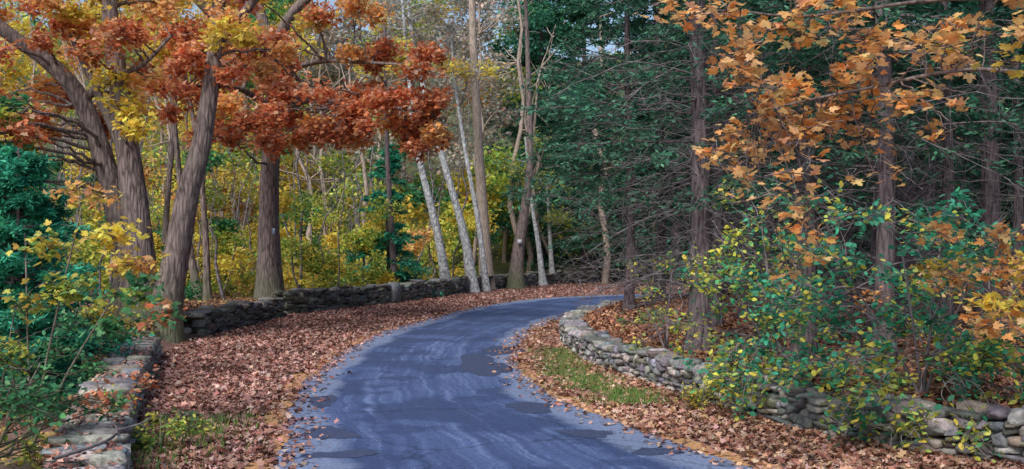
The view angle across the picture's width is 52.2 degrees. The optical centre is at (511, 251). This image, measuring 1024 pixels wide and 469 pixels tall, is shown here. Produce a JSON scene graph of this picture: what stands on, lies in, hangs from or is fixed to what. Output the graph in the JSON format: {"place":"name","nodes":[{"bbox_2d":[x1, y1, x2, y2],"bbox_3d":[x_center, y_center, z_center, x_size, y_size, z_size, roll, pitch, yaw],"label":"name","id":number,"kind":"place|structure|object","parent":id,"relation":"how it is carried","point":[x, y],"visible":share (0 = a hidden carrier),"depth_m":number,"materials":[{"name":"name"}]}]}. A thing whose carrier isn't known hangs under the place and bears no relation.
{"place":"outdoors","nodes":[
{"label":"outdoors","id":0,"kind":"place"},
{"bbox_2d":[0,0,859,60],"label":"sky","id":1,"kind":"structure","parent":0,"point":[609,47],"materials":[{"name":"white"}]},
{"bbox_2d":[0,0,1023,284],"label":"distant forest","id":2,"kind":"object","parent":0,"point":[414,198],"depth_m":69.40,"materials":[{"name":"plant"}]},
{"bbox_2d":[0,27,1023,468],"bbox_3d":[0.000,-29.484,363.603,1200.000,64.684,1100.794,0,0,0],"label":"ground","id":3,"kind":"structure","parent":0,"point":[500,267],"depth_m":54.38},
{"bbox_2d":[0,130,84,317],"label":"white pine tree","id":4,"kind":"object","parent":3,"relation":"on","point":[10,142],"visible":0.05,"depth_m":21.90,"materials":[{"name":"green plant"}]},
{"bbox_2d":[0,289,117,421],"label":"honeysuckle shrub","id":5,"kind":"object","parent":3,"relation":"on","point":[73,326],"visible":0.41,"depth_m":14.21,"materials":[{"name":"green plant"}]},
{"bbox_2d":[0,147,124,392],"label":"white pine tree","id":6,"kind":"object","parent":3,"relation":"on","point":[74,305],"visible":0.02,"depth_m":18.02,"materials":[{"name":"green plant"}]},
{"bbox_2d":[0,144,158,402],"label":"white pine tree","id":7,"kind":"object","parent":3,"relation":"on","point":[24,169],"visible":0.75,"depth_m":15.22,"materials":[{"name":"green plant"}]},
{"bbox_2d":[0,331,159,468],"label":"viburnum shrub","id":8,"kind":"object","parent":3,"relation":"on","point":[33,403],"visible":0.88,"depth_m":9.44,"materials":[{"name":"green plant"}]},
{"bbox_2d":[0,169,187,443],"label":"maple sapling","id":9,"kind":"object","parent":3,"relation":"on","point":[114,330],"visible":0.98,"depth_m":11.70,"materials":[{"name":"plant"}]},
{"bbox_2d":[40,251,157,367],"bbox_3d":[-8.196,1.131,19.483,3.349,2.466,2.977,0,0,-29],"label":"honeysuckle shrub","id":10,"kind":"object","parent":3,"relation":"on","point":[94,311],"visible":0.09,"depth_m":20.30,"materials":[{"name":"yellow plant"}]},
{"bbox_2d":[39,336,163,468],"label":"stone wall","id":11,"kind":"structure","parent":3,"relation":"on","point":[104,429],"depth_m":10.38,"materials":[{"name":"grey stone"}]},
{"bbox_2d":[43,336,156,468],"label":"fallen leaves","id":12,"kind":"object","parent":11,"relation":"on","point":[110,446],"visible":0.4,"depth_m":9.45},
{"bbox_2d":[79,0,202,298],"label":"ash tree","id":13,"kind":"object","parent":3,"relation":"on","point":[193,271],"visible":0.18,"depth_m":37.91,"materials":[{"name":"brown plant"}]},
{"bbox_2d":[0,0,303,343],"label":"oak tree","id":14,"kind":"object","parent":3,"relation":"on","point":[108,33],"visible":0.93,"depth_m":23.72,"materials":[{"name":"brown plant"}]},
{"bbox_2d":[100,0,212,299],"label":"ash tree","id":15,"kind":"object","parent":3,"relation":"on","point":[207,290],"visible":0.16,"depth_m":33.92,"materials":[{"name":"brown plant"}]},
{"bbox_2d":[130,407,214,452],"bbox_3d":[-3.615,1.908,11.332,0.961,0.518,1.666,0,0,0],"label":"weed plant","id":16,"kind":"object","parent":3,"relation":"on","point":[145,439],"visible":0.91,"depth_m":10.94,"materials":[{"name":"green plant"}]},
{"bbox_2d":[0,285,344,468],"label":"fallen leaves","id":17,"kind":"object","parent":3,"relation":"on","point":[151,326],"visible":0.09,"depth_m":20.58,"materials":[{"name":"brown plant"}]},
{"bbox_2d":[120,0,234,262],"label":"ash tree","id":18,"kind":"object","parent":3,"relation":"on","point":[166,216],"visible":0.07,"depth_m":39.91,"materials":[{"name":"brown plant"}]},
{"bbox_2d":[131,407,285,468],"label":"grass","id":19,"kind":"structure","parent":3,"relation":"on","point":[217,432],"depth_m":11.18,"materials":[{"name":"green plant"}]},
{"bbox_2d":[184,297,286,336],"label":"stone wall","id":20,"kind":"structure","parent":3,"relation":"on","point":[202,321],"depth_m":27.99,"materials":[{"name":"grey stone"}]},
{"bbox_2d":[4,1,499,300],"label":"undergrowth","id":21,"kind":"object","parent":3,"relation":"on","point":[312,260],"depth_m":44.47,"materials":[{"name":"plant"}]},
{"bbox_2d":[131,0,457,298],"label":"oak tree","id":22,"kind":"object","parent":3,"relation":"on","point":[350,111],"visible":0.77,"depth_m":30.29,"materials":[{"name":"orange plant"}]},
{"bbox_2d":[345,26,418,281],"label":"maple tree","id":23,"kind":"object","parent":3,"relation":"on","point":[392,252],"visible":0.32,"depth_m":45.89,"materials":[{"name":"brown plant"}]},
{"bbox_2d":[333,143,443,296],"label":"white pine tree","id":24,"kind":"object","parent":3,"relation":"on","point":[399,241],"visible":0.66,"depth_m":46.50,"materials":[{"name":"green plant"}]},
{"bbox_2d":[388,282,400,302],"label":"boundary stone","id":25,"kind":"object","parent":3,"relation":"on","point":[395,294],"visible":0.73,"depth_m":41.34,"materials":[{"name":"grey stone"}]},
{"bbox_2d":[344,0,459,278],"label":"birch tree","id":26,"kind":"object","parent":3,"relation":"on","point":[421,34],"visible":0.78,"depth_m":51.85,"materials":[{"name":"grey plant"}]},
{"bbox_2d":[52,285,763,468],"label":"fallen leaves","id":27,"kind":"object","parent":3,"relation":"on","point":[214,379],"depth_m":17.80,"materials":[{"name":"brown plant"}]},
{"bbox_2d":[354,0,480,292],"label":"birch tree","id":28,"kind":"object","parent":3,"relation":"on","point":[470,271],"visible":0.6,"depth_m":51.88,"materials":[{"name":"grey plant"}]},
{"bbox_2d":[397,27,506,291],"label":"birch tree","id":29,"kind":"object","parent":3,"relation":"on","point":[461,72],"visible":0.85,"depth_m":52.89,"materials":[{"name":"grey plant"}]},
{"bbox_2d":[272,270,644,313],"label":"stone wall","id":30,"kind":"structure","parent":3,"relation":"on","point":[300,300],"depth_m":42.30,"materials":[{"name":"grey stone"}]},
{"bbox_2d":[468,0,495,290],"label":"beech tree","id":31,"kind":"object","parent":3,"relation":"on","point":[481,193],"visible":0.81,"depth_m":55.80,"materials":[{"name":"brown plant"}]},
{"bbox_2d":[505,0,533,288],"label":"leaning oak tree","id":32,"kind":"object","parent":3,"relation":"on","point":[515,279],"visible":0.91,"depth_m":57.82,"materials":[{"name":"brown plant"}]},
{"bbox_2d":[489,129,557,285],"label":"birch tree","id":33,"kind":"object","parent":3,"relation":"on","point":[541,268],"visible":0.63,"depth_m":62.90,"materials":[{"name":"grey plant"}]},
{"bbox_2d":[460,0,611,268],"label":"pine tree","id":34,"kind":"object","parent":3,"relation":"on","point":[514,104],"visible":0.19,"depth_m":79.30,"materials":[{"name":"green plant"}]},
{"bbox_2d":[514,168,576,272],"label":"birch tree","id":35,"kind":"object","parent":3,"relation":"on","point":[548,218],"visible":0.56,"depth_m":65.86,"materials":[{"name":"green plant"}]},
{"bbox_2d":[522,346,581,360],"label":"grass","id":36,"kind":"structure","parent":3,"relation":"on","point":[558,355],"depth_m":20.64,"materials":[{"name":"green plant"}]},
{"bbox_2d":[419,280,688,299],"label":"fallen leaves","id":37,"kind":"object","parent":3,"relation":"on","point":[570,285],"visible":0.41,"depth_m":55.63,"materials":[{"name":"brown plant"}]},
{"bbox_2d":[525,357,608,375],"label":"grass","id":38,"kind":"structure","parent":3,"relation":"on","point":[565,370],"depth_m":18.16,"materials":[{"name":"green plant"}]},
{"bbox_2d":[489,0,652,274],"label":"pine tree","id":39,"kind":"object","parent":3,"relation":"on","point":[572,18],"visible":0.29,"depth_m":70.01,"materials":[{"name":"green plant"}]},
{"bbox_2d":[539,372,647,391],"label":"grass","id":40,"kind":"structure","parent":3,"relation":"on","point":[584,380],"depth_m":16.28,"materials":[{"name":"green plant"}]},
{"bbox_2d":[489,0,742,310],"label":"hemlock tree","id":41,"kind":"object","parent":3,"relation":"on","point":[619,178],"visible":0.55,"depth_m":29.34,"materials":[{"name":"green plant"}]},
{"bbox_2d":[574,385,680,406],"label":"grass","id":42,"kind":"structure","parent":3,"relation":"on","point":[636,392],"depth_m":14.62,"materials":[{"name":"green plant"}]},
{"bbox_2d":[614,251,697,349],"bbox_3d":[2.478,0.866,17.583,1.403,1.737,2.730,0,0,0],"label":"bittersweet shrub","id":43,"kind":"object","parent":3,"relation":"on","point":[653,316],"visible":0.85,"depth_m":17.59,"materials":[{"name":"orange plant"}]},
{"bbox_2d":[599,0,712,284],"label":"pine tree","id":44,"kind":"object","parent":3,"relation":"on","point":[645,229],"visible":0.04,"depth_m":63.65,"materials":[{"name":"green plant"}]},
{"bbox_2d":[529,0,783,301],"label":"hemlock tree","id":45,"kind":"object","parent":3,"relation":"on","point":[662,234],"visible":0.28,"depth_m":33.85,"materials":[{"name":"green plant"}]},
{"bbox_2d":[556,0,844,327],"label":"hemlock tree","id":46,"kind":"object","parent":3,"relation":"on","point":[626,123],"visible":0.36,"depth_m":20.91,"materials":[{"name":"green plant"}]},
{"bbox_2d":[674,379,735,409],"bbox_3d":[2.624,1.902,13.653,0.874,0.521,1.568,0,0,0],"label":"weed plant","id":47,"kind":"object","parent":3,"relation":"on","point":[694,399],"visible":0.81,"depth_m":13.64,"materials":[{"name":"green plant"}]},
{"bbox_2d":[619,4,796,257],"bbox_3d":[6.957,-6.703,35.808,6.784,16.774,6.629,0,0,34],"label":"pine tree","id":48,"kind":"object","parent":3,"relation":"on","point":[632,34],"visible":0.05,"depth_m":35.72,"materials":[{"name":"green plant"}]},
{"bbox_2d":[506,0,912,353],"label":"hemlock tree","id":49,"kind":"object","parent":3,"relation":"on","point":[700,233],"visible":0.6,"depth_m":17.02,"materials":[{"name":"green plant"}]},
{"bbox_2d":[632,0,816,291],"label":"pine tree","id":50,"kind":"object","parent":3,"relation":"on","point":[674,135],"visible":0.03,"depth_m":34.05,"materials":[{"name":"green plant"}]},
{"bbox_2d":[645,0,810,272],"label":"pine tree","id":51,"kind":"object","parent":3,"relation":"on","point":[689,124],"depth_m":39.98,"materials":[{"name":"green plant"}]},
{"bbox_2d":[578,0,899,318],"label":"hemlock tree","id":52,"kind":"object","parent":3,"relation":"on","point":[673,58],"visible":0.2,"depth_m":24.02,"materials":[{"name":"green plant"}]},
{"bbox_2d":[620,20,869,293],"bbox_3d":[8.425,-7.275,38.718,9.420,18.010,10.064,0,0,27],"label":"hemlock tree","id":53,"kind":"object","parent":3,"relation":"on","point":[687,241],"visible":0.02,"depth_m":38.77,"materials":[{"name":"green plant"}]},
{"bbox_2d":[635,9,854,293],"bbox_3d":[8.081,-6.840,37.756,8.371,16.968,7.139,0,0,31],"label":"pine tree","id":54,"kind":"object","parent":3,"relation":"on","point":[736,207],"visible":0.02,"depth_m":37.31,"materials":[{"name":"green plant"}]},
{"bbox_2d":[489,314,1023,468],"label":"fallen leaves","id":55,"kind":"object","parent":3,"relation":"on","point":[751,437],"visible":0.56,"depth_m":12.05,"materials":[{"name":"brown plant"}]},
{"bbox_2d":[657,172,858,420],"bbox_3d":[3.176,0.488,13.680,2.449,3.205,2.993,0,0,0],"label":"bittersweet shrub","id":56,"kind":"object","parent":3,"relation":"on","point":[729,356],"visible":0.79,"depth_m":13.54,"materials":[{"name":"green plant"}]},
{"bbox_2d":[671,0,869,300],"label":"pine tree","id":57,"kind":"object","parent":3,"relation":"on","point":[767,224],"visible":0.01,"depth_m":30.89,"materials":[{"name":"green plant"}]},
{"bbox_2d":[672,17,870,287],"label":"pine tree","id":58,"kind":"object","parent":3,"relation":"on","point":[828,236],"depth_m":59.22,"materials":[{"name":"green plant"}]},
{"bbox_2d":[558,296,1023,464],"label":"stone wall","id":59,"kind":"structure","parent":3,"relation":"on","point":[583,339],"depth_m":12.16,"materials":[{"name":"grey stone"}]},
{"bbox_2d":[580,283,1023,408],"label":"fallen leaves","id":60,"kind":"object","parent":3,"relation":"on","point":[598,323],"visible":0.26,"depth_m":18.43,"materials":[{"name":"brown plant"}]},
{"bbox_2d":[624,0,1011,366],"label":"hemlock tree","id":61,"kind":"object","parent":3,"relation":"on","point":[809,271],"visible":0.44,"depth_m":16.22,"materials":[{"name":"green plant"}]},
{"bbox_2d":[632,0,1023,286],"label":"maple tree","id":62,"kind":"object","parent":3,"relation":"on","point":[907,99],"visible":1,"depth_m":9.08,"materials":[{"name":"orange plant"}]},
{"bbox_2d":[769,0,900,282],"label":"pine tree","id":63,"kind":"object","parent":3,"relation":"on","point":[817,216],"depth_m":38.03,"materials":[{"name":"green plant"}]},
{"bbox_2d":[662,0,1023,368],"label":"hemlock tree","id":64,"kind":"object","parent":3,"relation":"on","point":[885,191],"visible":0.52,"depth_m":15.37,"materials":[{"name":"green plant"}]},
{"bbox_2d":[771,8,917,277],"bbox_3d":[12.162,-6.585,39.050,8.142,16.436,6.942,0,0,0],"label":"pine tree","id":65,"kind":"object","parent":3,"relation":"on","point":[833,181],"depth_m":38.70,"materials":[{"name":"green plant"}]},
{"bbox_2d":[738,0,979,308],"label":"pine tree","id":66,"kind":"object","parent":3,"relation":"on","point":[844,232],"visible":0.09,"depth_m":24.83,"materials":[{"name":"green plant"}]},
{"bbox_2d":[721,0,1023,313],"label":"pine tree","id":67,"kind":"object","parent":3,"relation":"on","point":[906,83],"visible":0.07,"depth_m":21.92,"materials":[{"name":"green plant"}]},
{"bbox_2d":[723,0,1023,332],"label":"pine tree","id":68,"kind":"object","parent":3,"relation":"on","point":[959,134],"visible":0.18,"depth_m":18.66,"materials":[{"name":"green plant"}]},
{"bbox_2d":[737,174,1023,462],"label":"bittersweet shrub","id":69,"kind":"object","parent":3,"relation":"on","point":[976,358],"visible":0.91,"depth_m":11.26,"materials":[{"name":"green plant"}]},
{"bbox_2d":[791,0,1023,331],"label":"pine tree","id":70,"kind":"object","parent":3,"relation":"on","point":[943,7],"visible":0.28,"depth_m":17.49,"materials":[{"name":"green plant"}]},
{"bbox_2d":[792,3,1023,303],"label":"pine tree","id":71,"kind":"object","parent":3,"relation":"on","point":[931,195],"visible":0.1,"depth_m":25.86,"materials":[{"name":"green plant"}]},
{"bbox_2d":[818,2,998,241],"bbox_3d":[14.402,-8.137,38.767,7.043,18.999,7.558,0,0,39],"label":"pine tree","id":72,"kind":"object","parent":3,"relation":"on","point":[920,181],"visible":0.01,"depth_m":37.47,"materials":[{"name":"green plant"}]},
{"bbox_2d":[824,14,1011,282],"bbox_3d":[13.648,-6.902,38.686,8.282,16.565,7.132,0,0,34],"label":"pine tree","id":73,"kind":"object","parent":3,"relation":"on","point":[897,260],"depth_m":38.56,"materials":[{"name":"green plant"}]},
{"bbox_2d":[816,0,1023,323],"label":"pine tree","id":74,"kind":"object","parent":3,"relation":"on","point":[987,173],"visible":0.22,"depth_m":19.88,"materials":[{"name":"green plant"}]},
{"bbox_2d":[833,1,1023,279],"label":"pine tree","id":75,"kind":"object","parent":3,"relation":"on","point":[971,197],"visible":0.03,"depth_m":32.53,"materials":[{"name":"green plant"}]},
{"bbox_2d":[836,18,1023,275],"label":"pine tree","id":76,"kind":"object","parent":3,"relation":"on","point":[897,85],"visible":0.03,"depth_m":35.13,"materials":[{"name":"green plant"}]},
{"bbox_2d":[846,228,1023,369],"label":"viburnum shrub","id":77,"kind":"object","parent":3,"relation":"on","point":[869,299],"visible":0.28,"depth_m":14.34,"materials":[{"name":"green plant"}]},
{"bbox_2d":[895,5,1023,288],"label":"pine tree","id":78,"kind":"object","parent":3,"relation":"on","point":[1017,220],"visible":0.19,"depth_m":29.95,"materials":[{"name":"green plant"}]},
{"bbox_2d":[908,211,1023,344],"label":"maple sapling","id":79,"kind":"object","parent":3,"relation":"on","point":[990,328],"visible":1,"depth_m":9.80,"materials":[{"name":"orange plant"}]},
{"bbox_2d":[953,5,1023,264],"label":"pine tree","id":80,"kind":"object","parent":3,"relation":"on","point":[1007,128],"visible":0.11,"depth_m":31.08,"materials":[{"name":"green plant"}]},
{"bbox_2d":[953,1,1023,260],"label":"pine tree","id":81,"kind":"object","parent":3,"relation":"on","point":[997,53],"visible":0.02,"depth_m":40.83,"materials":[{"name":"green plant"}]},
{"bbox_2d":[954,23,1023,250],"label":"pine tree","id":82,"kind":"object","parent":3,"relation":"on","point":[1010,167],"visible":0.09,"depth_m":35.71,"materials":[{"name":"green plant"}]},
{"bbox_2d":[972,106,1023,255],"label":"pine tree","id":83,"kind":"object","parent":3,"relation":"on","point":[1007,207],"visible":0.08,"depth_m":35.77,"materials":[{"name":"green plant"}]},
{"bbox_2d":[973,102,1022,201],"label":"pine tree","id":84,"kind":"object","parent":3,"relation":"on","point":[1004,190],"visible":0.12,"depth_m":36.84,"materials":[{"name":"green plant"}]},
{"bbox_2d":[998,103,1023,259],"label":"pine tree","id":85,"kind":"object","parent":3,"relation":"on","point":[1004,180],"visible":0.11,"depth_m":34.22,"materials":[{"name":"green plant"}]},
{"bbox_2d":[1000,197,1023,227],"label":"pine tree","id":86,"kind":"object","parent":3,"relation":"on","point":[1007,217],"visible":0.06,"depth_m":41.02,"materials":[{"name":"green plant"}]},
{"bbox_2d":[244,293,780,468],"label":"road shoulder","id":87,"kind":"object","parent":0,"point":[691,445],"visible":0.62,"depth_m":13.09},
{"bbox_2d":[274,293,752,468],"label":"road","id":88,"kind":"structure","parent":0,"point":[412,397],"depth_m":13.38,"materials":[{"name":"asphalt"}]},
{"bbox_2d":[300,346,682,457],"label":"road patches","id":89,"kind":"object","parent":88,"relation":"on","point":[478,364],"visible":0.96,"depth_m":13.69,"materials":[{"name":"asphalt"}]}
]}

